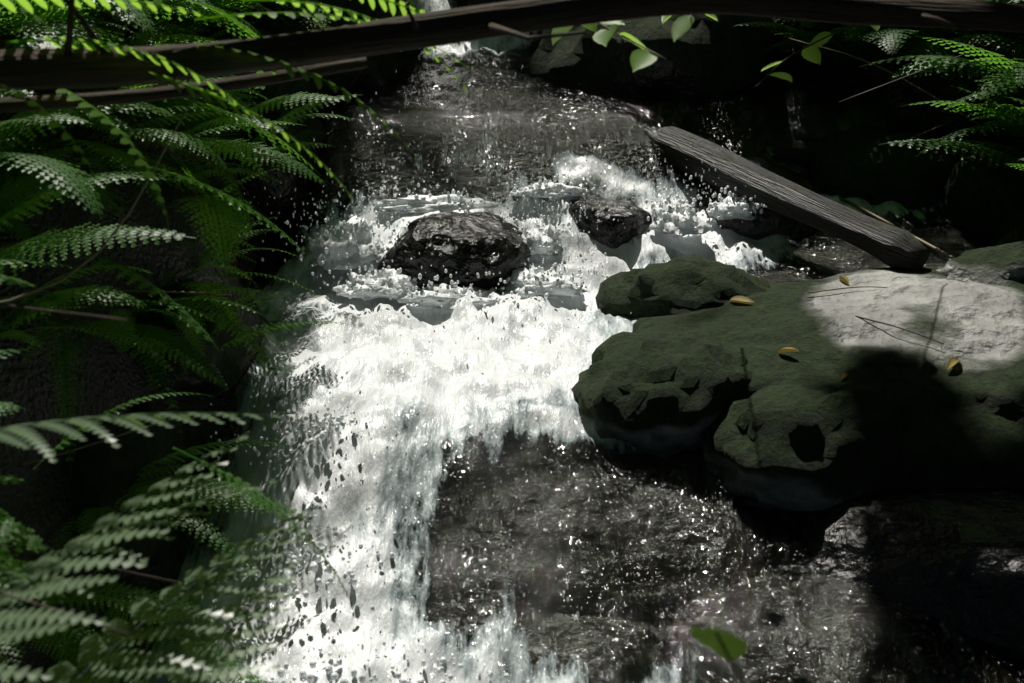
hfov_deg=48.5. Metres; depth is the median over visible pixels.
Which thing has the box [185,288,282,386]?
fern
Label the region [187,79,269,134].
fern
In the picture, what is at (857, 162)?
rock
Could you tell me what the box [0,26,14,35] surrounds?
fern
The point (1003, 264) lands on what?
rock
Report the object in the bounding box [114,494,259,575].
fern
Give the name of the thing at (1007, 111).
fern
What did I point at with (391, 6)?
fern
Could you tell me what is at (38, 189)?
fern
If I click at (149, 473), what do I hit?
fern
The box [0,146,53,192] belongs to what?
fern
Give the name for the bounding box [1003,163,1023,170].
fern
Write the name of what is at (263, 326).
fern
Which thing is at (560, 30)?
twig leaf
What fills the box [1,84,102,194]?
fern
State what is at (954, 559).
rock
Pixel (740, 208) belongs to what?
splash
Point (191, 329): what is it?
fern
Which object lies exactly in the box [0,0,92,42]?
fern
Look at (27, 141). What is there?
fern
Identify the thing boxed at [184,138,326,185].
fern
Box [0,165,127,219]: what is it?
fern
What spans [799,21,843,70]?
fern
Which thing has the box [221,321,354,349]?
fern
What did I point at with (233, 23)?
fern
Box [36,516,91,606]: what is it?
fern
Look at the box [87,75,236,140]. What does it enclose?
fern
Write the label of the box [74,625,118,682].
fern
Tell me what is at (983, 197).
rock
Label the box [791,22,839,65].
fern
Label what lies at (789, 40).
fern
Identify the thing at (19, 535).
fern
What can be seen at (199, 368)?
fern
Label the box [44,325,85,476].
fern
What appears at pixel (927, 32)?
fern
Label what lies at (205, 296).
fern
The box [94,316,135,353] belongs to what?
fern
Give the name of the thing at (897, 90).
fern
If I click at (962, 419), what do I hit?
rock slab
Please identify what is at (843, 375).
dead leaf
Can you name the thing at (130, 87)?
fern
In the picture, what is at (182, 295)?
fern
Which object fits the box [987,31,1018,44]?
fern
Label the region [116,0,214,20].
fern
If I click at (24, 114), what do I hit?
fern
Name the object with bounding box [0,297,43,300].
fern
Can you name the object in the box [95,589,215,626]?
fern
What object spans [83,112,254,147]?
fern
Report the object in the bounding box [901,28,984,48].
fern
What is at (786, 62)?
fern
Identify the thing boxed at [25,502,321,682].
fern
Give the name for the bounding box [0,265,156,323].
fern
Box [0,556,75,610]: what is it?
fern
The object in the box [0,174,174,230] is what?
fern
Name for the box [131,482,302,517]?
fern
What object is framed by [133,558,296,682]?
fern
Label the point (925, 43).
fern
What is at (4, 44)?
fern
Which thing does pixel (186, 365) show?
fern
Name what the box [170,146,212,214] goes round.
fern
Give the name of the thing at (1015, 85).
fern
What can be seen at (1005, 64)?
fern
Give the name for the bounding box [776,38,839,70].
fern
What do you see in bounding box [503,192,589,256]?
splash
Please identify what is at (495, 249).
boulder
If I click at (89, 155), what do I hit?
fern
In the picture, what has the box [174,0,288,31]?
fern
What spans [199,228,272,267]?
fern
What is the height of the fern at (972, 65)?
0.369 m
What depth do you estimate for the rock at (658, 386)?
3.16 m
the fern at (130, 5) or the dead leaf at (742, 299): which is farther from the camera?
the dead leaf at (742, 299)
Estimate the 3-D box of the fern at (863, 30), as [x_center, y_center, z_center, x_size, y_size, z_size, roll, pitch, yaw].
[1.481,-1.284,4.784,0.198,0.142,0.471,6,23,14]
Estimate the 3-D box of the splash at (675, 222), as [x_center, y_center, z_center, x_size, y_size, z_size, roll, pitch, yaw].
[0.635,-0.532,4.276,0.379,0.221,0.356,0,22,0]
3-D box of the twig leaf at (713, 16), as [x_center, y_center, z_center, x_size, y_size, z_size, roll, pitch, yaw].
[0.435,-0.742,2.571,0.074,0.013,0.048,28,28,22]
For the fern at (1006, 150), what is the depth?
4.22 m
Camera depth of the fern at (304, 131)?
4.46 m
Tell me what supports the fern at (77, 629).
on the ground
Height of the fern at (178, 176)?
0.273 m
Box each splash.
[180,625,546,682]
[200,515,396,620]
[217,392,385,469]
[261,187,399,272]
[295,247,458,299]
[320,178,528,212]
[336,268,559,310]
[481,168,605,198]
[485,251,614,298]
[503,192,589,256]
[631,173,730,235]
[674,186,764,219]
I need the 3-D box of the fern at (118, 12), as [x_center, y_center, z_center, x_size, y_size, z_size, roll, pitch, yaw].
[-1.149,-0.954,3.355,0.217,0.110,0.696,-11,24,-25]
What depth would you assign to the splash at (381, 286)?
3.90 m
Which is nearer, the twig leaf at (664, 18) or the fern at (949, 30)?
the twig leaf at (664, 18)
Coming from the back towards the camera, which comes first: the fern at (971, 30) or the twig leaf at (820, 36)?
the fern at (971, 30)
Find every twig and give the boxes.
[0,543,181,582]
[22,416,183,464]
[59,287,230,294]
[597,23,666,60]
[715,632,744,682]
[755,25,853,86]
[839,33,1020,102]
[896,108,979,144]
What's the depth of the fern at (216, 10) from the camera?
3.40 m
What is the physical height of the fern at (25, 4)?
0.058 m
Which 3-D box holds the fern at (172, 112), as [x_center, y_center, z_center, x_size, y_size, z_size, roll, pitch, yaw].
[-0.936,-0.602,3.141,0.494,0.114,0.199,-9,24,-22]
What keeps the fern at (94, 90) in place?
on the ground
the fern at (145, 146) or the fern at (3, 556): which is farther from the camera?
the fern at (145, 146)
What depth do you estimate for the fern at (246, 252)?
3.52 m
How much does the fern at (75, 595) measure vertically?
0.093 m
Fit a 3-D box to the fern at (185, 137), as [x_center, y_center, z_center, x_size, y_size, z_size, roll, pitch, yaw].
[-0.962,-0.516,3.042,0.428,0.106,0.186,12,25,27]
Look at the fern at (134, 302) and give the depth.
2.80 m
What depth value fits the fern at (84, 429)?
2.31 m
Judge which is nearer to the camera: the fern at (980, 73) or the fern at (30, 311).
the fern at (30, 311)
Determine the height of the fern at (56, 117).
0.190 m
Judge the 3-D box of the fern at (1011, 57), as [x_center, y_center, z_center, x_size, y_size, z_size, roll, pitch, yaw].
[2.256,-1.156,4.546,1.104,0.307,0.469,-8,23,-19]
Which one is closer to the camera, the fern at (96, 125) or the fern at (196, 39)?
the fern at (96, 125)
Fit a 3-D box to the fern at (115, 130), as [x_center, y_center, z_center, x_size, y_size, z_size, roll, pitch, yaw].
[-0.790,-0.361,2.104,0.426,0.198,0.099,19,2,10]
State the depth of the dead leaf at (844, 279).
3.79 m
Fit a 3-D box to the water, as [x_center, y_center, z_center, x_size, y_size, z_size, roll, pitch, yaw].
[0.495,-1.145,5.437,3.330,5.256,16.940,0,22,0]
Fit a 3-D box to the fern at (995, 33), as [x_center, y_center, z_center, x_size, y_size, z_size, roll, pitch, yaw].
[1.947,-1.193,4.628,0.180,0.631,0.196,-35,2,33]
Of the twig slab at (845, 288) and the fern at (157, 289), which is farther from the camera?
the twig slab at (845, 288)
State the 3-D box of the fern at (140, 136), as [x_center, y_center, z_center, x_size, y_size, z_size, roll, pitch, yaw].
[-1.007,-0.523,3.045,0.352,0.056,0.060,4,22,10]
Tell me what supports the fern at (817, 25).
on the ground
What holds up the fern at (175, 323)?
on the ground
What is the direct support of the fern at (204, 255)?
on the ground
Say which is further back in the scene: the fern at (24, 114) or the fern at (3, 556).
the fern at (24, 114)
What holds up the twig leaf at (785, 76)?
attached to the twig at (802, 49)
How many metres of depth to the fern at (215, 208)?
3.24 m
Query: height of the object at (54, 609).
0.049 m
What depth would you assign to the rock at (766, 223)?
4.37 m
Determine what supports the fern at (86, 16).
on the ground
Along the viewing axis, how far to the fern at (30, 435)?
1.65 m
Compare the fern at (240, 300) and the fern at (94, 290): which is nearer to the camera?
the fern at (94, 290)
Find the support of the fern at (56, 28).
on the ground
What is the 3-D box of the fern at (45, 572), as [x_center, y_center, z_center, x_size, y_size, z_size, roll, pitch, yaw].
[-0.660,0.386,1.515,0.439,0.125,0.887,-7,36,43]
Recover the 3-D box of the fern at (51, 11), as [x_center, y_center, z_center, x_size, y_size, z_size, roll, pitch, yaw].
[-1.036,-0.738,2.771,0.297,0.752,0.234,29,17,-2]
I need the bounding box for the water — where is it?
[143,0,1023,682]
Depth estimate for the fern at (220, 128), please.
3.51 m
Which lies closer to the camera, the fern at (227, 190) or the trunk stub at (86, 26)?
the trunk stub at (86, 26)
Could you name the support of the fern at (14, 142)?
on the ground
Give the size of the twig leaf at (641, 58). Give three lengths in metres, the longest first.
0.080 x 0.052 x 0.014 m
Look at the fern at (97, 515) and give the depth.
2.63 m
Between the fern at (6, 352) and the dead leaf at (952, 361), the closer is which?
the fern at (6, 352)
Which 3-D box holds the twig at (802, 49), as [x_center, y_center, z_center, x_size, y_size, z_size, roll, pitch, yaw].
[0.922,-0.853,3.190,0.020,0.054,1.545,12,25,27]
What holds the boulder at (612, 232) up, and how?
on the ground
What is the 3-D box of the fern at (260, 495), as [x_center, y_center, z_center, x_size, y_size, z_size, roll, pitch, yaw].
[-0.459,0.366,2.142,0.462,0.152,0.089,28,5,-13]
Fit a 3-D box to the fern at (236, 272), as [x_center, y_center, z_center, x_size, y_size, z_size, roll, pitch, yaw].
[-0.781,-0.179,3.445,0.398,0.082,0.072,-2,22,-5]
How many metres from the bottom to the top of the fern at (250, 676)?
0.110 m
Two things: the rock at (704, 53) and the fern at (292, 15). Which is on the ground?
the rock at (704, 53)
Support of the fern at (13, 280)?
on the ground
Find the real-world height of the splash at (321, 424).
0.076 m
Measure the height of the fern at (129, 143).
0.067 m
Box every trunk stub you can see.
[63,0,107,52]
[64,0,74,56]
[406,6,419,31]
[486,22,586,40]
[918,13,966,31]
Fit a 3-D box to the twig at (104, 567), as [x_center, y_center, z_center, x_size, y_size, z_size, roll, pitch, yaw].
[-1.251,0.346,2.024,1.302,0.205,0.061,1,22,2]
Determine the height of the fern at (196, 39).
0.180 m
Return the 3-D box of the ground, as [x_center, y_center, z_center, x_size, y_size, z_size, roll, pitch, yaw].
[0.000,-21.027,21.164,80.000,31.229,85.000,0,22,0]
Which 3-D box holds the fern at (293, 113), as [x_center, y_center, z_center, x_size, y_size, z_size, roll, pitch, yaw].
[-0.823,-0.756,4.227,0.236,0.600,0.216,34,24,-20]
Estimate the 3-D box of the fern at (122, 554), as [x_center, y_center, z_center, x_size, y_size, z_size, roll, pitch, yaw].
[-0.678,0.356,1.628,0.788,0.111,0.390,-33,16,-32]
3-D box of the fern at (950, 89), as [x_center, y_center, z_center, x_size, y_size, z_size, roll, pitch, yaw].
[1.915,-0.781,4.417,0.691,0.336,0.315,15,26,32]
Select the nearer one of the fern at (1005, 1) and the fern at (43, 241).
the fern at (43, 241)
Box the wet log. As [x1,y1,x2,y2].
[657,124,928,269]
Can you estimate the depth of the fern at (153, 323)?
3.03 m
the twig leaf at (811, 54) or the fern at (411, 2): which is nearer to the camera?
the twig leaf at (811, 54)
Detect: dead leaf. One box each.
[729,296,754,304]
[778,347,797,352]
[839,276,848,284]
[840,372,847,381]
[947,357,960,371]
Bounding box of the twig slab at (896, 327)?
[855,316,943,343]
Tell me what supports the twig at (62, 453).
on the ground
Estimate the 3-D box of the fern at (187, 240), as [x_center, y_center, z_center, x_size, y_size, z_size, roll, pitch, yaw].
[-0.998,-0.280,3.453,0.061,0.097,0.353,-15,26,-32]
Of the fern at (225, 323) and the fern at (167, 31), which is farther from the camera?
the fern at (167, 31)
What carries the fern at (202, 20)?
on the ground
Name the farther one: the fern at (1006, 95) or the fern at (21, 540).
the fern at (1006, 95)
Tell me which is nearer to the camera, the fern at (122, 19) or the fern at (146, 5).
the fern at (146, 5)
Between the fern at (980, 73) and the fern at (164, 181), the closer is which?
the fern at (164, 181)
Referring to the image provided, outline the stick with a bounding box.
[838,196,955,258]
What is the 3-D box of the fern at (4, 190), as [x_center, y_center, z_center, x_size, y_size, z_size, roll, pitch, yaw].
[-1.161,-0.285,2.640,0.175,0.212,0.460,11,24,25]
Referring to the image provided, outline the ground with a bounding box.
[0,0,1023,682]
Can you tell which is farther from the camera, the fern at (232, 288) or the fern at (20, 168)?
the fern at (232, 288)
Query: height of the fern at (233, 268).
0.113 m
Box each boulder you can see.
[377,211,530,290]
[568,196,651,248]
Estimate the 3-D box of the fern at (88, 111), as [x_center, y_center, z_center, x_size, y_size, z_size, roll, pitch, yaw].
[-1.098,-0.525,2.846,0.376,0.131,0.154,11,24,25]
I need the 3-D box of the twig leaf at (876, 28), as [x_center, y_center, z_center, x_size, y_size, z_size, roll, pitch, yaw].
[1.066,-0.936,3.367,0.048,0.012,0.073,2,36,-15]
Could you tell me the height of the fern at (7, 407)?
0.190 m
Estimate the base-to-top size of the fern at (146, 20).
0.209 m
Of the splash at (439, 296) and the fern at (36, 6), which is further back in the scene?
the splash at (439, 296)
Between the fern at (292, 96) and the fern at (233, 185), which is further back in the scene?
the fern at (292, 96)
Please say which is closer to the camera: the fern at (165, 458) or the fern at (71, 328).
the fern at (71, 328)
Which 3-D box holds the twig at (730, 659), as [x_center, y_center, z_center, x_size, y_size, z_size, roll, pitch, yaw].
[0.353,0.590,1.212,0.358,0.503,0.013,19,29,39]
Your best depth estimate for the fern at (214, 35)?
4.03 m
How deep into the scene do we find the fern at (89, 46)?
1.93 m
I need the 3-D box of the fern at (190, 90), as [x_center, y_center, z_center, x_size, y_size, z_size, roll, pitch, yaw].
[-0.473,-0.349,1.951,0.488,0.160,0.102,12,-7,4]
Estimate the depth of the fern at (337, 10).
2.10 m
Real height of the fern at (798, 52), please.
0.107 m
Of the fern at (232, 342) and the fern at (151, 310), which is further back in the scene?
the fern at (232, 342)
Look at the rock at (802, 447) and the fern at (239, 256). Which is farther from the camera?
the fern at (239, 256)
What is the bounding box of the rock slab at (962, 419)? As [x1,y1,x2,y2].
[632,266,1023,490]
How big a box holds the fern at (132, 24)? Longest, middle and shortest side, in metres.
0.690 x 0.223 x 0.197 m
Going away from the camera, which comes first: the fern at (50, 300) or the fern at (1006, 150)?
the fern at (50, 300)
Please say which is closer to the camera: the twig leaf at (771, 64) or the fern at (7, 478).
the fern at (7, 478)
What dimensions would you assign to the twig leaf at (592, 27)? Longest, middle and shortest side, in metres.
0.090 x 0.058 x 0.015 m
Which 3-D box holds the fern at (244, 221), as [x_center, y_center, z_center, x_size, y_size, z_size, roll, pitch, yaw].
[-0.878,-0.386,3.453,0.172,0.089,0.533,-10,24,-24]
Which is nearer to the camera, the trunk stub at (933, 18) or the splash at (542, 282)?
the trunk stub at (933, 18)
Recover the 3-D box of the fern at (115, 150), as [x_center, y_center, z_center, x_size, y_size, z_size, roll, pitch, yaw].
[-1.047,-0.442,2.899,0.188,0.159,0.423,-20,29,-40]
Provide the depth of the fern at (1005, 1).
4.28 m
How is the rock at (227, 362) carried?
on the ground
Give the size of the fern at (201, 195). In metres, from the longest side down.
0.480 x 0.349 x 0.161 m
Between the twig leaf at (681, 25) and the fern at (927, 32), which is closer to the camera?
the twig leaf at (681, 25)
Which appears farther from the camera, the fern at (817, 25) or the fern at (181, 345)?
the fern at (817, 25)
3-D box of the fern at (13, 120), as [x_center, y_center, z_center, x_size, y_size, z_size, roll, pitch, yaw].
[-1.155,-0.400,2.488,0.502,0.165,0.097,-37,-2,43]
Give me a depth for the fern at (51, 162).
2.40 m
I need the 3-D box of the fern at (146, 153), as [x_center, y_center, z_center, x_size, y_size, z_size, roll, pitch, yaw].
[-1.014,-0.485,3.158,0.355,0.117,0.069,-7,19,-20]
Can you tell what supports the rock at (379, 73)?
on the ground
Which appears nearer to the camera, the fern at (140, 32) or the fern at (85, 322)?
the fern at (85, 322)
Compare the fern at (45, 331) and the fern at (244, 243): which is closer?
the fern at (45, 331)
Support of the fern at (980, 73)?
on the ground
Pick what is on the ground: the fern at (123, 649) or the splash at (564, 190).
the fern at (123, 649)
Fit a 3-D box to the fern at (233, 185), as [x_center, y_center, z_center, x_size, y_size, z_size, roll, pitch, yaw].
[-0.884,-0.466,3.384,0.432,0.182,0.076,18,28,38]
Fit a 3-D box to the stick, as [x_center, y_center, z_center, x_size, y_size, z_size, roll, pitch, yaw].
[1.623,-0.213,3.823,0.017,0.141,1.774,-8,23,-20]
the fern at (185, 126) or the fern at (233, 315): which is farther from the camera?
the fern at (185, 126)
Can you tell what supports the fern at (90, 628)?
on the ground
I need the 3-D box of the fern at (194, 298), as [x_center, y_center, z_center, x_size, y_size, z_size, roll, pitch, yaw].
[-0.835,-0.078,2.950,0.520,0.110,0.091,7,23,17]
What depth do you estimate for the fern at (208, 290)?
3.15 m
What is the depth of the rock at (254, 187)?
4.35 m
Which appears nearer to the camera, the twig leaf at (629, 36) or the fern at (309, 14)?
the fern at (309, 14)
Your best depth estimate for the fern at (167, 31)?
3.72 m
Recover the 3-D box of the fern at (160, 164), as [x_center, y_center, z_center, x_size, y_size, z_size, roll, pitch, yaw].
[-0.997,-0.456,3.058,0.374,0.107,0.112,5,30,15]
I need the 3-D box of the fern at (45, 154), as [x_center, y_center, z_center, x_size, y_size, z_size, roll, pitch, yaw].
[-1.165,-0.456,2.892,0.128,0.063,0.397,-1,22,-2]
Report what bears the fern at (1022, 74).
on the ground
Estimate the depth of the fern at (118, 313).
2.84 m
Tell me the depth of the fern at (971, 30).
4.62 m
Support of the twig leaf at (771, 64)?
attached to the twig at (802, 49)
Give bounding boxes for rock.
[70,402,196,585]
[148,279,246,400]
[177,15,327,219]
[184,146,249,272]
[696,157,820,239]
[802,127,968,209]
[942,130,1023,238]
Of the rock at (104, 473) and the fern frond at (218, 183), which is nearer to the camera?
the rock at (104, 473)
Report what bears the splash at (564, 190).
on the water
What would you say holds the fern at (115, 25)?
on the ground
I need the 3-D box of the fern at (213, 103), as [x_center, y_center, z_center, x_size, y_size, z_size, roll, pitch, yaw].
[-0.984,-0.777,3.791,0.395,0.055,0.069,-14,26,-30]
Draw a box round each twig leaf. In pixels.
[551,26,572,44]
[582,23,596,32]
[593,24,616,46]
[596,20,624,24]
[620,32,648,51]
[630,49,657,71]
[662,15,671,23]
[671,15,693,41]
[691,627,747,661]
[705,14,717,20]
[761,61,781,70]
[768,72,791,81]
[801,46,820,64]
[809,31,832,47]
[870,25,879,30]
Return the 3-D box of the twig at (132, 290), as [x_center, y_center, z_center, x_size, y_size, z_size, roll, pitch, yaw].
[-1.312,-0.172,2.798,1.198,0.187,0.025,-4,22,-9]
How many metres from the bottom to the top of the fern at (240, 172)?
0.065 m
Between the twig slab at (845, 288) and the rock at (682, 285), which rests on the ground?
the rock at (682, 285)
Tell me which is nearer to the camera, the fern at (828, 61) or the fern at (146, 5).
the fern at (146, 5)
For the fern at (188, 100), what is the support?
on the ground
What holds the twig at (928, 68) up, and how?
on the ground
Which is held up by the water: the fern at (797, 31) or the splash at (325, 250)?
the splash at (325, 250)
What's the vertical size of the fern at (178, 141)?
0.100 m
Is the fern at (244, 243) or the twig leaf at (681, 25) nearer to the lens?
the twig leaf at (681, 25)
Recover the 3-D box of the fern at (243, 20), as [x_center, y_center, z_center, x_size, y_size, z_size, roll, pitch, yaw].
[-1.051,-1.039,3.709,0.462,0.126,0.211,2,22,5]
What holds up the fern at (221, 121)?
on the ground
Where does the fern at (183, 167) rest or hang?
on the ground
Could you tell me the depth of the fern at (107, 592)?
2.48 m
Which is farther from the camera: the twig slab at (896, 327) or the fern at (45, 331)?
the twig slab at (896, 327)
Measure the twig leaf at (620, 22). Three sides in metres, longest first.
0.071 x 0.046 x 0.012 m
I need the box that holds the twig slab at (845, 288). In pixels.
[807,286,887,292]
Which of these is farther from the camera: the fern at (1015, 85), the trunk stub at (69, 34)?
the fern at (1015, 85)
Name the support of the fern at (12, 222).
on the ground
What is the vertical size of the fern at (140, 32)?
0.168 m
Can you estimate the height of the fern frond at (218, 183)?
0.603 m
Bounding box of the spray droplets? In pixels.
[167,42,766,680]
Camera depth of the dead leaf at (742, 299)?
3.66 m
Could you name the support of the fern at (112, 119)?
on the ground
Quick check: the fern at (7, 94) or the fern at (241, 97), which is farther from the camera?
the fern at (241, 97)
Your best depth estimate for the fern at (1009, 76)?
4.05 m
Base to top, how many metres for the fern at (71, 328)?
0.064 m
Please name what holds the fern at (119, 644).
on the ground
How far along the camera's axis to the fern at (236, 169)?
3.84 m
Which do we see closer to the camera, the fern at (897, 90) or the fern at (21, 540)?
the fern at (21, 540)
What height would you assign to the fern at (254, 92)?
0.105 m
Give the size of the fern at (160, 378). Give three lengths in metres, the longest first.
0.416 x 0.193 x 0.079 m
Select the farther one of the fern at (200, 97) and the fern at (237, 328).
the fern at (200, 97)
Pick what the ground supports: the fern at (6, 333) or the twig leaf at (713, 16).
the fern at (6, 333)
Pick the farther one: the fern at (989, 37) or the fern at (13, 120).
the fern at (989, 37)
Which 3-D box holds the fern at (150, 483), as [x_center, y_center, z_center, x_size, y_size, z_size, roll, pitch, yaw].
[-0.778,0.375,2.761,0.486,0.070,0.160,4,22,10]
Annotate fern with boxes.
[0,0,87,97]
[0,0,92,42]
[0,0,153,33]
[0,0,157,32]
[0,0,217,19]
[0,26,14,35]
[0,36,45,175]
[0,89,32,97]
[0,102,178,151]
[0,112,90,135]
[0,131,73,171]
[0,140,35,157]
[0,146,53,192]
[0,152,102,218]
[0,163,101,210]
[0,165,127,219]
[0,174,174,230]
[0,178,127,208]
[0,208,34,248]
[0,222,192,275]
[0,259,81,269]
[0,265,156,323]
[0,274,40,289]
[0,296,87,330]
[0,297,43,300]
[0,306,91,331]
[0,316,58,330]
[0,326,116,341]
[0,329,44,348]
[0,349,20,358]
[0,401,23,415]
[0,412,287,462]
[0,432,249,681]
[0,475,27,484]
[0,478,281,628]
[0,508,45,553]
[0,509,51,551]
[0,550,66,591]
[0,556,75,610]
[0,605,92,673]
[0,624,26,682]
[1,19,124,48]
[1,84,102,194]
[1,119,39,124]
[1,303,40,320]
[2,592,184,641]
[5,284,150,327]
[6,36,277,149]
[6,604,139,678]
[8,227,218,349]
[8,607,119,682]
[9,0,64,43]
[10,86,133,125]
[16,0,259,38]
[17,580,194,614]
[23,320,69,368]
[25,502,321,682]
[29,147,84,188]
[30,107,112,141]
[34,392,208,468]
[35,114,111,134]
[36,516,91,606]
[37,298,75,321]
[40,112,130,136]
[41,629,81,682]
[42,139,162,208]
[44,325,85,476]
[45,104,172,136]
[52,326,104,376]
[54,9,102,44]
[56,89,169,231]
[62,156,310,259]
[65,300,223,328]
[65,320,179,380]
[67,322,228,390]
[68,623,120,682]
[74,506,117,576]
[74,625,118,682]
[75,151,112,199]
[81,149,212,181]
[82,84,156,146]
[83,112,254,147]
[83,135,198,157]
[84,77,228,144]
[84,142,193,154]
[85,2,149,20]
[85,105,263,144]
[85,150,205,193]
[86,0,193,18]
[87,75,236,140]
[87,618,140,682]
[88,618,142,680]
[90,22,137,35]
[90,127,228,170]
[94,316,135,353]
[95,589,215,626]
[96,141,252,199]
[96,618,265,682]
[98,86,320,175]
[101,143,198,180]
[102,150,236,267]
[104,0,170,43]
[104,309,136,336]
[111,13,161,28]
[111,320,182,444]
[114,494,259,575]
[115,12,148,25]
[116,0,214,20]
[116,309,196,328]
[117,320,229,392]
[118,2,262,36]
[120,34,263,72]
[126,22,184,45]
[128,297,268,318]
[128,471,289,513]
[129,22,198,44]
[129,176,193,191]
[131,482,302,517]
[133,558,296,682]
[134,463,254,484]
[137,440,292,475]
[142,319,166,397]
[148,131,191,148]
[148,322,165,379]
[150,0,285,21]
[150,72,360,209]
[150,296,166,367]
[151,5,197,22]
[152,82,199,121]
[154,44,428,178]
[161,295,240,308]
[163,101,273,115]
[163,314,189,331]
[164,114,210,144]
[167,89,272,109]
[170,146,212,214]
[171,194,252,268]
[173,137,273,183]
[173,293,205,353]
[173,447,357,617]
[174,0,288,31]
[174,92,256,104]
[176,0,236,43]
[178,114,283,137]
[178,264,257,285]
[178,280,243,328]
[180,86,264,144]
[180,283,287,327]
[181,238,195,253]
[182,294,197,355]
[182,358,196,373]
[183,20,266,35]
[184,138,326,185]
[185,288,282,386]
[186,277,252,295]
[186,287,282,301]
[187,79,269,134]
[187,151,251,229]
[189,163,246,172]
[190,309,242,333]
[191,199,253,238]
[192,121,305,136]
[192,167,271,182]
[192,175,215,192]
[193,217,274,266]
[195,12,473,71]
[195,100,240,158]
[197,222,265,265]
[198,167,287,185]
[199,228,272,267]
[199,232,261,252]
[200,271,318,295]
[201,21,259,42]
[201,168,276,215]
[202,248,299,268]
[209,293,280,335]
[212,92,345,138]
[214,288,264,337]
[214,297,294,335]
[215,249,258,263]
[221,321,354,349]
[231,94,356,166]
[231,322,310,349]
[237,141,334,168]
[239,0,475,102]
[248,113,357,144]
[262,0,332,30]
[292,3,324,27]
[292,129,326,146]
[359,0,490,79]
[405,0,416,10]
[733,22,844,72]
[761,34,877,53]
[775,18,864,44]
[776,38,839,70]
[776,48,861,68]
[777,42,834,65]
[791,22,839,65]
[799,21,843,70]
[799,31,852,71]
[824,27,867,71]
[841,24,887,42]
[852,29,920,56]
[856,35,903,110]
[860,55,1023,89]
[875,36,971,94]
[879,138,1023,176]
[888,53,1023,103]
[900,100,1023,146]
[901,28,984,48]
[902,27,952,46]
[915,36,1023,99]
[916,122,1020,156]
[924,140,1023,158]
[928,58,1004,71]
[933,34,1023,56]
[933,88,1023,143]
[943,87,1023,110]
[950,85,1023,124]
[959,103,1023,133]
[964,29,1022,61]
[970,68,1007,76]
[970,79,1023,98]
[972,67,1023,101]
[979,58,1013,84]
[983,0,1023,4]
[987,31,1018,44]
[988,30,1020,57]
[993,48,1023,108]
[1000,82,1023,97]
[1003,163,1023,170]
[1011,58,1023,83]
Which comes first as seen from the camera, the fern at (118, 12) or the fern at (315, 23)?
the fern at (118, 12)
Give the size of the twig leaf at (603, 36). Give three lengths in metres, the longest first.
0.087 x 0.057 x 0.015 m
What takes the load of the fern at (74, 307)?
on the ground
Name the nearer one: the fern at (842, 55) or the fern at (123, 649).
the fern at (123, 649)
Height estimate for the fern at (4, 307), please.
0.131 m
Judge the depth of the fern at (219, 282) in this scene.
3.33 m
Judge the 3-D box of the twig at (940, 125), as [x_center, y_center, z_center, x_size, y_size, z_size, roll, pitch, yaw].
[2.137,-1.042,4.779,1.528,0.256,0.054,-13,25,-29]
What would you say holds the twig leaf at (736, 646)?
attached to the twig at (730, 659)
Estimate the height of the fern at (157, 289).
0.233 m
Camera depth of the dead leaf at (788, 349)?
3.31 m
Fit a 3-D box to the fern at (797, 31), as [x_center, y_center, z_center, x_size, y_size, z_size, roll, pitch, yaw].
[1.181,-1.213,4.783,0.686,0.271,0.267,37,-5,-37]
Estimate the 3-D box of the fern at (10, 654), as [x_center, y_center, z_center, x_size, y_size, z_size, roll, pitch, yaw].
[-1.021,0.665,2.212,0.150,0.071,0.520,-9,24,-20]
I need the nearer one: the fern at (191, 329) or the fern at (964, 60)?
the fern at (191, 329)
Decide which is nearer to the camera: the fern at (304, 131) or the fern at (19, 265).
the fern at (19, 265)
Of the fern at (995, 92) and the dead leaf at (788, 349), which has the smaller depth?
the dead leaf at (788, 349)
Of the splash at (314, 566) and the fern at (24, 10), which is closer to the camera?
the fern at (24, 10)
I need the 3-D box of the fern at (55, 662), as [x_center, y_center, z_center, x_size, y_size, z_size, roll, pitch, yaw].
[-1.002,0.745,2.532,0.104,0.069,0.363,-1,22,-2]
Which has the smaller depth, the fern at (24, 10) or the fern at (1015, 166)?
the fern at (24, 10)
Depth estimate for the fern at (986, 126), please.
4.24 m
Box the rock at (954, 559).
[797,488,1023,653]

